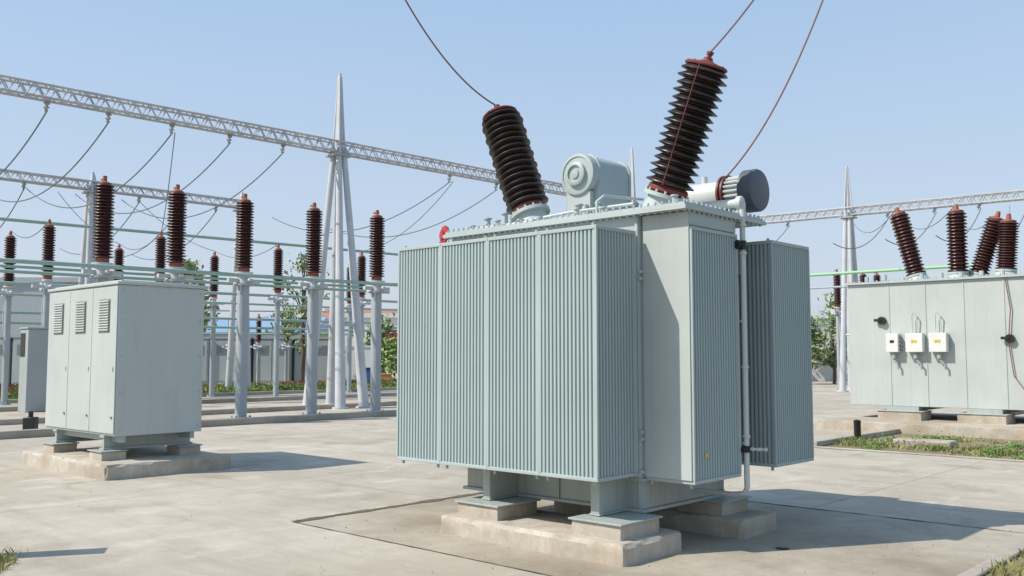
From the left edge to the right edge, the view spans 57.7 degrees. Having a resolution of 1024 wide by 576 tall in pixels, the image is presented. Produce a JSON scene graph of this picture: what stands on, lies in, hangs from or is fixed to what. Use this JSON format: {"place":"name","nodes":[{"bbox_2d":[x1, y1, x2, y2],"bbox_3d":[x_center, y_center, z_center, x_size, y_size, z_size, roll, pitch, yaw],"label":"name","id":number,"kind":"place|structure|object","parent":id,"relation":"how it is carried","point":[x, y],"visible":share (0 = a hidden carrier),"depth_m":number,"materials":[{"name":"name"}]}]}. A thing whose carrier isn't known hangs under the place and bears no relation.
{"place":"outdoors","nodes":[
{"label":"outdoors","id":0,"kind":"place"},
{"bbox_2d":[0,217,397,255],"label":"busbar","id":1,"kind":"object","parent":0,"point":[142,231],"depth_m":32.22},
{"bbox_2d":[344,313,397,373],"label":"building","id":2,"kind":"structure","parent":0,"point":[367,317],"depth_m":85.89,"materials":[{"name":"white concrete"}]},
{"bbox_2d":[0,374,1023,575],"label":"concrete yard","id":3,"kind":"structure","parent":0,"point":[58,523],"depth_m":10.63,"materials":[{"name":"concrete"}]},
{"bbox_2d":[0,335,12,383],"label":"switchgear kiosk","id":4,"kind":"object","parent":3,"relation":"on","point":[10,356],"visible":0.06,"depth_m":48.88,"materials":[{"name":"paint"}]},
{"bbox_2d":[0,231,22,404],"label":"insulator post","id":5,"kind":"object","parent":3,"relation":"on","point":[9,245],"visible":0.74,"depth_m":31.03,"materials":[{"name":"metal"}]},
{"bbox_2d":[11,335,20,384],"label":"switchgear kiosk","id":6,"kind":"object","parent":3,"relation":"on","point":[15,360],"visible":0.13,"depth_m":48.83,"materials":[{"name":"paint"}]},
{"bbox_2d":[12,340,19,381],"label":"door","id":7,"kind":"structure","parent":6,"relation":"in","point":[16,356],"depth_m":48.82,"materials":[{"name":"paint"}]},
{"bbox_2d":[22,411,38,429],"bbox_3d":[-10.080,2.812,19.446,0.280,0.460,0.240,0,-4,0],"label":"floodlight","id":8,"kind":"object","parent":3,"relation":"on","point":[30,421],"visible":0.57,"depth_m":19.35,"materials":[{"name":"black plastic"}]},
{"bbox_2d":[18,327,48,412],"bbox_3d":[-13.950,2.380,27.098,0.660,2.450,0.660,-4,-6,43],"label":"control kiosk","id":9,"kind":"object","parent":3,"relation":"on","point":[33,368],"visible":0.8,"depth_m":26.87,"materials":[{"name":"paint"}]},
{"bbox_2d":[31,220,62,327],"bbox_3d":[-14.300,0.796,28.519,0.623,5.820,0.778,0,-4,6],"label":"insulator post","id":10,"kind":"object","parent":3,"relation":"on","point":[48,254],"visible":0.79,"depth_m":28.51,"materials":[{"name":"metal"}]},
{"bbox_2d":[81,176,121,282],"bbox_3d":[-9.530,0.279,21.538,0.623,5.820,0.778,0,-4,6],"label":"insulator post","id":11,"kind":"object","parent":3,"relation":"on","point":[103,213],"visible":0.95,"depth_m":21.52,"materials":[{"name":"ceramic"}]},
{"bbox_2d":[0,258,397,286],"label":"busbar","id":12,"kind":"object","parent":11,"relation":"on","point":[57,263],"visible":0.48,"depth_m":22.50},
{"bbox_2d":[113,244,124,280],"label":"insulator post","id":13,"kind":"object","parent":3,"relation":"on","point":[119,255],"visible":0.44,"depth_m":34.87,"materials":[{"name":"ceramic"}]},
{"bbox_2d":[0,311,384,323],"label":"busbar","id":14,"kind":"object","parent":13,"relation":"attached to","point":[214,318],"visible":0.52,"depth_m":37.40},
{"bbox_2d":[22,445,230,480],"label":"concrete plinth","id":15,"kind":"structure","parent":3,"relation":"on","point":[147,461],"depth_m":12.82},
{"bbox_2d":[41,442,79,452],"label":"support block","id":16,"kind":"structure","parent":15,"relation":"on","point":[52,447],"depth_m":13.68,"materials":[{"name":"concrete"}]},
{"bbox_2d":[45,280,207,449],"bbox_3d":[-5.771,1.128,13.779,2.410,2.318,1.335,-4,-6,43],"label":"switch cabinet","id":17,"kind":"object","parent":16,"relation":"on","point":[125,365],"visible":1,"depth_m":13.06,"materials":[{"name":"metal"}]},
{"bbox_2d":[87,449,128,460],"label":"support block","id":18,"kind":"structure","parent":15,"relation":"on","point":[105,455],"depth_m":12.61,"materials":[{"name":"concrete"}]},
{"bbox_2d":[167,443,202,454],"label":"support block","id":19,"kind":"structure","parent":15,"relation":"on","point":[184,449],"depth_m":13.41,"materials":[{"name":"concrete"}]},
{"bbox_2d":[154,232,166,281],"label":"insulator post","id":20,"kind":"object","parent":3,"relation":"on","point":[160,248],"visible":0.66,"depth_m":31.35,"materials":[{"name":"ceramic"}]},
{"bbox_2d":[157,184,193,282],"bbox_3d":[-8.220,0.360,22.635,0.778,5.820,0.623,1,-4,-10],"label":"insulator post","id":21,"kind":"object","parent":3,"relation":"on","point":[177,214],"visible":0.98,"depth_m":22.62,"materials":[{"name":"ceramic"}]},
{"bbox_2d":[168,255,220,336],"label":"tree","id":22,"kind":"object","parent":3,"relation":"on","point":[187,265],"visible":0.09,"depth_m":77.98,"materials":[{"name":"green plant"}]},
{"bbox_2d":[0,409,396,439],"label":"kerb","id":23,"kind":"structure","parent":3,"relation":"on","point":[25,433],"depth_m":22.15,"materials":[{"name":"concrete"}]},
{"bbox_2d":[0,401,396,424],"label":"kerb","id":24,"kind":"structure","parent":3,"relation":"on","point":[15,421],"depth_m":26.75,"materials":[{"name":"concrete"}]},
{"bbox_2d":[0,392,396,411],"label":"kerb","id":25,"kind":"structure","parent":3,"relation":"on","point":[15,408],"depth_m":33.38,"materials":[{"name":"concrete"}]},
{"bbox_2d":[0,387,396,402],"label":"kerb","id":26,"kind":"structure","parent":3,"relation":"on","point":[256,393],"depth_m":39.25,"materials":[{"name":"concrete"}]},
{"bbox_2d":[202,337,209,384],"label":"switchgear kiosk","id":27,"kind":"object","parent":3,"relation":"on","point":[206,357],"visible":0.12,"depth_m":51.85,"materials":[{"name":"paint"}]},
{"bbox_2d":[202,341,206,380],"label":"door","id":28,"kind":"structure","parent":27,"relation":"in","point":[204,376],"depth_m":51.80,"materials":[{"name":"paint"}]},
{"bbox_2d":[204,252,223,396],"bbox_3d":[-12.000,1.445,37.295,0.778,5.820,0.623,1,-4,-10],"label":"insulator post","id":29,"kind":"object","parent":3,"relation":"on","point":[214,265],"visible":0.68,"depth_m":37.20,"materials":[{"name":"metal"}]},
{"bbox_2d":[0,321,383,331],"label":"busbar","id":30,"kind":"object","parent":29,"relation":"attached to","point":[216,327],"visible":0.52,"depth_m":36.93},
{"bbox_2d":[214,337,253,384],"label":"switchgear kiosk","id":31,"kind":"object","parent":3,"relation":"on","point":[220,362],"visible":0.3,"depth_m":52.03,"materials":[{"name":"paint"}]},
{"bbox_2d":[214,341,227,380],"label":"door","id":32,"kind":"structure","parent":31,"relation":"in","point":[220,353],"depth_m":52.01,"materials":[{"name":"paint"}]},
{"bbox_2d":[227,194,259,417],"bbox_3d":[-6.930,0.456,23.931,0.778,5.820,0.623,1,-4,-10],"label":"insulator post","id":33,"kind":"object","parent":3,"relation":"on","point":[244,231],"visible":0.98,"depth_m":23.82,"materials":[{"name":"metal"}]},
{"bbox_2d":[0,264,362,287],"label":"busbar","id":34,"kind":"object","parent":33,"relation":"attached to","point":[129,273],"visible":0.48,"depth_m":23.49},
{"bbox_2d":[203,317,328,336],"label":"building","id":35,"kind":"structure","parent":3,"relation":"on","point":[252,323],"depth_m":86.41,"materials":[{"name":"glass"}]},
{"bbox_2d":[252,337,294,384],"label":"switchgear kiosk","id":36,"kind":"object","parent":3,"relation":"on","point":[266,363],"visible":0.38,"depth_m":52.22,"materials":[{"name":"paint"}]},
{"bbox_2d":[254,341,271,380],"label":"door","id":37,"kind":"structure","parent":36,"relation":"in","point":[265,353],"depth_m":52.21,"materials":[{"name":"paint"}]},
{"bbox_2d":[272,341,289,380],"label":"door","id":38,"kind":"structure","parent":36,"relation":"in","point":[281,351],"depth_m":52.20,"materials":[{"name":"paint"}]},
{"bbox_2d":[266,244,288,396],"bbox_3d":[-8.800,1.260,34.802,0.778,5.820,0.623,1,-4,-10],"label":"insulator post","id":39,"kind":"object","parent":3,"relation":"on","point":[277,299],"visible":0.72,"depth_m":34.73,"materials":[{"name":"metal"}]},
{"bbox_2d":[0,293,397,310],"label":"busbar","id":40,"kind":"object","parent":39,"relation":"attached to","point":[41,295],"depth_m":34.53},
{"bbox_2d":[265,301,306,336],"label":"tree","id":41,"kind":"object","parent":3,"relation":"on","point":[284,313],"visible":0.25,"depth_m":59.73,"materials":[{"name":"green plant"}]},
{"bbox_2d":[280,252,329,382],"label":"tree","id":42,"kind":"object","parent":3,"relation":"on","point":[301,264],"visible":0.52,"depth_m":47.41,"materials":[{"name":"green plant"}]},
{"bbox_2d":[298,203,327,413],"bbox_3d":[-5.430,0.560,25.328,0.778,5.820,0.623,1,-4,-10],"label":"insulator post","id":43,"kind":"object","parent":3,"relation":"on","point":[313,230],"visible":1,"depth_m":25.21,"materials":[{"name":"metal"}]},
{"bbox_2d":[0,269,389,293],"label":"busbar","id":44,"kind":"object","parent":43,"relation":"attached to","point":[149,279],"visible":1,"depth_m":22.88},
{"bbox_2d":[302,73,369,408],"bbox_3d":[-5.600,-1.594,29.849,1.382,10.817,2.342,4,-6,-45],"label":"gantry mast","id":45,"kind":"object","parent":3,"relation":"on","point":[336,385],"visible":0.82,"depth_m":29.65,"materials":[{"name":"metal"}]},
{"bbox_2d":[0,74,633,200],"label":"lattice beam","id":46,"kind":"structure","parent":45,"relation":"attached to","point":[131,114],"depth_m":27.27,"materials":[{"name":"metal"}]},
{"bbox_2d":[43,100,50,111],"bbox_3d":[-12.021,-4.734,23.991,0.180,0.361,0.248,4,-6,-45],"label":"suspension insulator","id":47,"kind":"object","parent":46,"relation":"hanging from","point":[46,106],"visible":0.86,"depth_m":23.96,"materials":[{"name":"ceramic"}]},
{"bbox_2d":[0,110,47,174],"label":"overhead cable","id":48,"kind":"object","parent":47,"relation":"hanging from","point":[21,149],"visible":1,"depth_m":24.97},
{"bbox_2d":[105,110,111,121],"bbox_3d":[-10.904,-4.652,25.094,0.180,0.361,0.248,4,-6,-45],"label":"suspension insulator","id":49,"kind":"object","parent":46,"relation":"hanging from","point":[107,118],"visible":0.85,"depth_m":25.06,"materials":[{"name":"ceramic"}]},
{"bbox_2d":[0,121,109,201],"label":"overhead cable","id":50,"kind":"object","parent":49,"relation":"hanging from","point":[77,162],"visible":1,"depth_m":26.97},
{"bbox_2d":[168,123,174,133],"bbox_3d":[-9.646,-4.560,26.337,0.180,0.361,0.248,4,-6,-45],"label":"suspension insulator","id":51,"kind":"object","parent":46,"relation":"hanging from","point":[171,129],"visible":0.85,"depth_m":26.31,"materials":[{"name":"ceramic"}]},
{"bbox_2d":[26,132,172,207],"bbox_3d":[-13.963,-3.405,30.625,0.035,1.388,12.410,4,-6,-45],"label":"overhead cable","id":52,"kind":"object","parent":51,"relation":"hanging from","point":[116,189],"visible":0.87,"depth_m":28.46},
{"bbox_2d":[226,133,232,143],"bbox_3d":[-8.387,-4.468,27.580,0.180,0.361,0.248,4,-6,-45],"label":"suspension insulator","id":53,"kind":"object","parent":46,"relation":"hanging from","point":[229,139],"visible":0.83,"depth_m":27.54,"materials":[{"name":"ceramic"}]},
{"bbox_2d":[75,142,230,213],"bbox_3d":[-12.704,-3.313,31.867,0.035,1.388,12.410,4,-6,-45],"label":"overhead cable","id":54,"kind":"object","parent":53,"relation":"hanging from","point":[168,198],"visible":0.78,"depth_m":29.61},
{"bbox_2d":[280,142,285,152],"bbox_3d":[-7.114,-4.375,28.836,0.180,0.361,0.248,4,-6,-45],"label":"suspension insulator","id":55,"kind":"object","parent":46,"relation":"hanging from","point":[282,149],"visible":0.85,"depth_m":28.80,"materials":[{"name":"ceramic"}]},
{"bbox_2d":[121,151,283,218],"bbox_3d":[-11.432,-3.220,33.124,0.035,1.388,12.410,4,-6,-45],"label":"overhead cable","id":56,"kind":"object","parent":55,"relation":"hanging from","point":[218,205],"visible":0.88,"depth_m":31.39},
{"bbox_2d":[344,264,352,392],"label":"insulator post","id":57,"kind":"object","parent":3,"relation":"on","point":[349,348],"visible":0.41,"depth_m":41.65,"materials":[{"name":"metal"}]},
{"bbox_2d":[346,346,370,379],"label":"boundary wall","id":58,"kind":"structure","parent":3,"relation":"on","point":[367,350],"depth_m":58.71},
{"bbox_2d":[357,252,370,331],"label":"insulator post","id":59,"kind":"object","parent":3,"relation":"on","point":[361,269],"visible":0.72,"depth_m":37.30,"materials":[{"name":"ceramic"}]},
{"bbox_2d":[0,281,397,302],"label":"busbar","id":60,"kind":"object","parent":59,"relation":"attached to","point":[206,292],"depth_m":34.35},
{"bbox_2d":[345,312,396,372],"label":"tree","id":61,"kind":"object","parent":3,"relation":"on","point":[387,327],"visible":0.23,"depth_m":65.63,"materials":[{"name":"green plant"}]},
{"bbox_2d":[363,210,389,410],"bbox_3d":[-3.890,0.656,26.624,0.778,5.820,0.623,1,-4,-10],"label":"insulator post","id":62,"kind":"object","parent":3,"relation":"on","point":[376,246],"visible":0.98,"depth_m":26.50,"materials":[{"name":"metal"}]},
{"bbox_2d":[381,333,396,378],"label":"tree","id":63,"kind":"object","parent":3,"relation":"on","point":[392,347],"visible":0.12,"depth_m":62.58,"materials":[{"name":"green plant"}]},
{"bbox_2d":[0,377,1023,575],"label":"grass","id":64,"kind":"structure","parent":3,"relation":"on","point":[8,560],"depth_m":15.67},
{"bbox_2d":[629,148,638,207],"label":"gantry mast","id":65,"kind":"object","parent":3,"relation":"on","point":[631,168],"visible":0.16,"depth_m":40.80,"materials":[{"name":"metal"}]},
{"bbox_2d":[296,493,1023,575],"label":"concrete pad","id":66,"kind":"object","parent":3,"relation":"on","point":[953,550],"visible":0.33,"depth_m":7.81,"materials":[{"name":"concrete"}]},
{"bbox_2d":[440,510,681,566],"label":"concrete plinth","id":67,"kind":"structure","parent":66,"relation":"on","point":[548,532],"depth_m":7.59,"materials":[{"name":"concrete"}]},
{"bbox_2d":[455,496,540,520],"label":"support block","id":68,"kind":"structure","parent":67,"relation":"on","point":[500,509],"depth_m":8.30,"materials":[{"name":"concrete"}]},
{"bbox_2d":[568,511,662,540],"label":"support block","id":69,"kind":"structure","parent":67,"relation":"on","point":[623,525],"depth_m":7.42,"materials":[{"name":"concrete"}]},
{"bbox_2d":[396,51,813,515],"bbox_3d":[0.760,-0.029,9.159,3.537,4.006,2.644,-4,-6,43],"label":"power transformer","id":70,"kind":"object","parent":69,"relation":"on","point":[603,347],"visible":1,"depth_m":8.08,"materials":[{"name":"paint"}]},
{"bbox_2d":[405,0,495,104],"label":"overhead cable","id":71,"kind":"object","parent":70,"relation":"attached to","point":[454,70],"visible":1,"depth_m":9.70,"materials":[{"name":"brown metal"}]},
{"bbox_2d":[711,0,753,51],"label":"overhead cable","id":72,"kind":"object","parent":70,"relation":"attached to","point":[729,30],"visible":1,"depth_m":8.29,"materials":[{"name":"brown metal"}]},
{"bbox_2d":[727,0,823,174],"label":"overhead cable","id":73,"kind":"object","parent":70,"relation":"attached to","point":[742,157],"visible":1,"depth_m":9.07,"materials":[{"name":"brown metal"}]},
{"bbox_2d":[294,492,1020,575],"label":"pavement joint","id":74,"kind":"object","parent":66,"relation":"on","point":[367,510],"visible":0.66,"depth_m":9.49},
{"bbox_2d":[553,501,775,538],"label":"concrete plinth","id":75,"kind":"structure","parent":66,"relation":"on","point":[748,523],"depth_m":8.43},
{"bbox_2d":[676,495,750,515],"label":"support block","id":76,"kind":"structure","parent":75,"relation":"on","point":[722,505],"depth_m":8.48,"materials":[{"name":"concrete"}]},
{"bbox_2d":[811,312,835,369],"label":"tree","id":77,"kind":"object","parent":3,"relation":"on","point":[816,334],"visible":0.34,"depth_m":53.55,"materials":[{"name":"green plant"}]},
{"bbox_2d":[811,292,846,383],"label":"tree","id":78,"kind":"object","parent":3,"relation":"on","point":[830,363],"visible":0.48,"depth_m":54.77,"materials":[{"name":"green plant"}]},
{"bbox_2d":[831,269,841,389],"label":"insulator post","id":79,"kind":"object","parent":3,"relation":"on","point":[836,311],"visible":0.84,"depth_m":44.63,"materials":[{"name":"metal"}]},
{"bbox_2d":[837,166,857,391],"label":"gantry mast","id":80,"kind":"object","parent":3,"relation":"on","point":[849,260],"visible":0.64,"depth_m":43.04,"materials":[{"name":"metal"}]},
{"bbox_2d":[756,189,1023,223],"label":"lattice beam","id":81,"kind":"structure","parent":80,"relation":"attached to","point":[962,197],"depth_m":41.83,"materials":[{"name":"metal"}]},
{"bbox_2d":[853,419,862,440],"bbox_3d":[6.600,2.716,17.748,0.180,0.400,0.180,0,-4,0],"label":"bollard","id":82,"kind":"object","parent":3,"relation":"on","point":[857,427],"visible":0.69,"depth_m":17.70,"materials":[{"name":"black plastic"}]},
{"bbox_2d":[813,410,1023,439],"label":"concrete plinth","id":83,"kind":"structure","parent":3,"relation":"on","point":[945,423],"depth_m":19.61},
{"bbox_2d":[876,409,932,420],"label":"support block","id":84,"kind":"structure","parent":83,"relation":"on","point":[923,415],"depth_m":20.60,"materials":[{"name":"concrete"}]},
{"bbox_2d":[844,204,1023,413],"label":"power transformer","id":85,"kind":"object","parent":84,"relation":"on","point":[920,339],"visible":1,"depth_m":20.52,"materials":[{"name":"paint"}]},
{"bbox_2d":[956,412,1014,424],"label":"support block","id":86,"kind":"structure","parent":83,"relation":"on","point":[982,418],"depth_m":19.46,"materials":[{"name":"concrete"}]},
{"bbox_2d":[814,411,1023,445],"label":"kerb","id":87,"kind":"structure","parent":3,"relation":"on","point":[825,442],"depth_m":18.10,"materials":[{"name":"concrete"}]},
{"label":"grass verge","id":88,"kind":"structure","parent":3,"relation":"on","visible":0},
{"bbox_2d":[250,314,265,384],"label":"insulator post","id":89,"kind":"object","parent":88,"relation":"on","point":[257,346],"visible":0.68,"depth_m":49.71,"materials":[{"name":"metal"}]},
{"bbox_2d":[279,314,293,381],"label":"insulator post","id":90,"kind":"object","parent":88,"relation":"on","point":[285,346],"visible":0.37,"depth_m":49.69,"materials":[{"name":"metal"}]},
{"bbox_2d":[294,337,327,383],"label":"switchgear kiosk","id":91,"kind":"object","parent":88,"relation":"on","point":[322,361],"visible":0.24,"depth_m":52.41,"materials":[{"name":"paint"}]},
{"bbox_2d":[295,341,306,380],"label":"door","id":92,"kind":"structure","parent":91,"relation":"in","point":[298,359],"depth_m":52.39,"materials":[{"name":"paint"}]},
{"bbox_2d":[317,341,327,380],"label":"door","id":93,"kind":"structure","parent":91,"relation":"in","point":[322,352],"depth_m":52.41,"materials":[{"name":"paint"}]},
{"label":"grass verge","id":94,"kind":"structure","parent":3,"relation":"on","visible":0},
{"bbox_2d":[78,172,96,284],"bbox_3d":[-16.612,-0.154,36.499,1.052,8.909,1.652,4,-6,-45],"label":"gantry mast","id":95,"kind":"object","parent":94,"relation":"on","point":[87,246],"visible":0.33,"depth_m":36.53,"materials":[{"name":"metal"}]},
{"bbox_2d":[0,168,240,208],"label":"lattice beam","id":96,"kind":"structure","parent":95,"relation":"attached to","point":[77,180],"depth_m":37.28,"materials":[{"name":"metal"}]},
{"bbox_2d":[225,192,250,391],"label":"gantry mast","id":97,"kind":"object","parent":94,"relation":"on","point":[229,364],"visible":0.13,"depth_m":40.92,"materials":[{"name":"metal"}]},
{"bbox_2d":[0,0,1023,316],"label":"sky","id":98,"kind":"structure","parent":0,"point":[919,99],"materials":[{"name":"blue"}]},
{"bbox_2d":[810,304,840,349],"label":"building","id":99,"kind":"structure","parent":0,"point":[816,308],"depth_m":112.41,"materials":[{"name":"white glass"}]},
{"bbox_2d":[810,264,972,276],"bbox_3d":[12.389,-0.576,31.525,6.500,0.105,0.110,-4,-6,43],"label":"busbar","id":100,"kind":"object","parent":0,"point":[878,270],"visible":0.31,"depth_m":31.53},
{"bbox_2d":[825,413,1023,575],"bbox_3d":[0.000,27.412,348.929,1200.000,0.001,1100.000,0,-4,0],"label":"ground","id":101,"kind":"structure","parent":0,"point":[985,443],"depth_m":16.59,"materials":[{"name":"soil"}]},
{"bbox_2d":[0,277,113,334],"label":"building","id":102,"kind":"structure","parent":101,"relation":"on","point":[27,303],"depth_m":75.07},
{"bbox_2d":[0,378,396,392],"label":"flower bed","id":103,"kind":"object","parent":101,"relation":"on","point":[10,388],"visible":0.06,"depth_m":44.60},
{"bbox_2d":[812,351,847,380],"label":"boundary wall","id":104,"kind":"structure","parent":101,"relation":"on","point":[822,373],"depth_m":60.93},
{"bbox_2d":[814,446,1023,461],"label":"kerb","id":105,"kind":"structure","parent":101,"relation":"on","point":[956,456],"depth_m":15.10,"materials":[{"name":"concrete"}]},
{"bbox_2d":[893,437,957,448],"bbox_3d":[7.400,2.773,16.640,1.004,0.124,0.406,-4,-6,43],"label":"stone block","id":106,"kind":"object","parent":101,"relation":"on","point":[910,441],"depth_m":16.52,"materials":[{"name":"stone"}]},
{"bbox_2d":[957,540,1023,575],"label":"kerb","id":107,"kind":"structure","parent":101,"relation":"on","point":[976,570],"depth_m":7.14,"materials":[{"name":"concrete"}]},
{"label":"insulator post","id":108,"kind":"object","parent":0,"visible":0},
{"bbox_2d":[204,310,347,312],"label":"busbar","id":109,"kind":"object","parent":108,"relation":"attached to","point":[267,311],"depth_m":46.93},
{"bbox_2d":[203,333,353,334],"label":"busbar","id":110,"kind":"object","parent":108,"relation":"attached to","point":[269,334],"depth_m":46.82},
{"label":"suspension insulator","id":111,"kind":"object","parent":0,"visible":0},
{"bbox_2d":[272,181,450,232],"bbox_3d":[-6.574,-2.940,37.925,0.035,1.239,12.408,4,-6,-45],"label":"overhead cable","id":112,"kind":"object","parent":111,"relation":"hanging from","point":[384,220],"visible":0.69,"depth_m":35.91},
{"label":"suspension insulator","id":113,"kind":"object","parent":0,"visible":0},
{"bbox_2d":[322,189,497,237],"bbox_3d":[-4.913,-2.819,39.566,0.035,1.239,12.408,4,-6,-45],"label":"overhead cable","id":114,"kind":"object","parent":113,"relation":"hanging from","point":[430,226],"visible":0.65,"depth_m":37.78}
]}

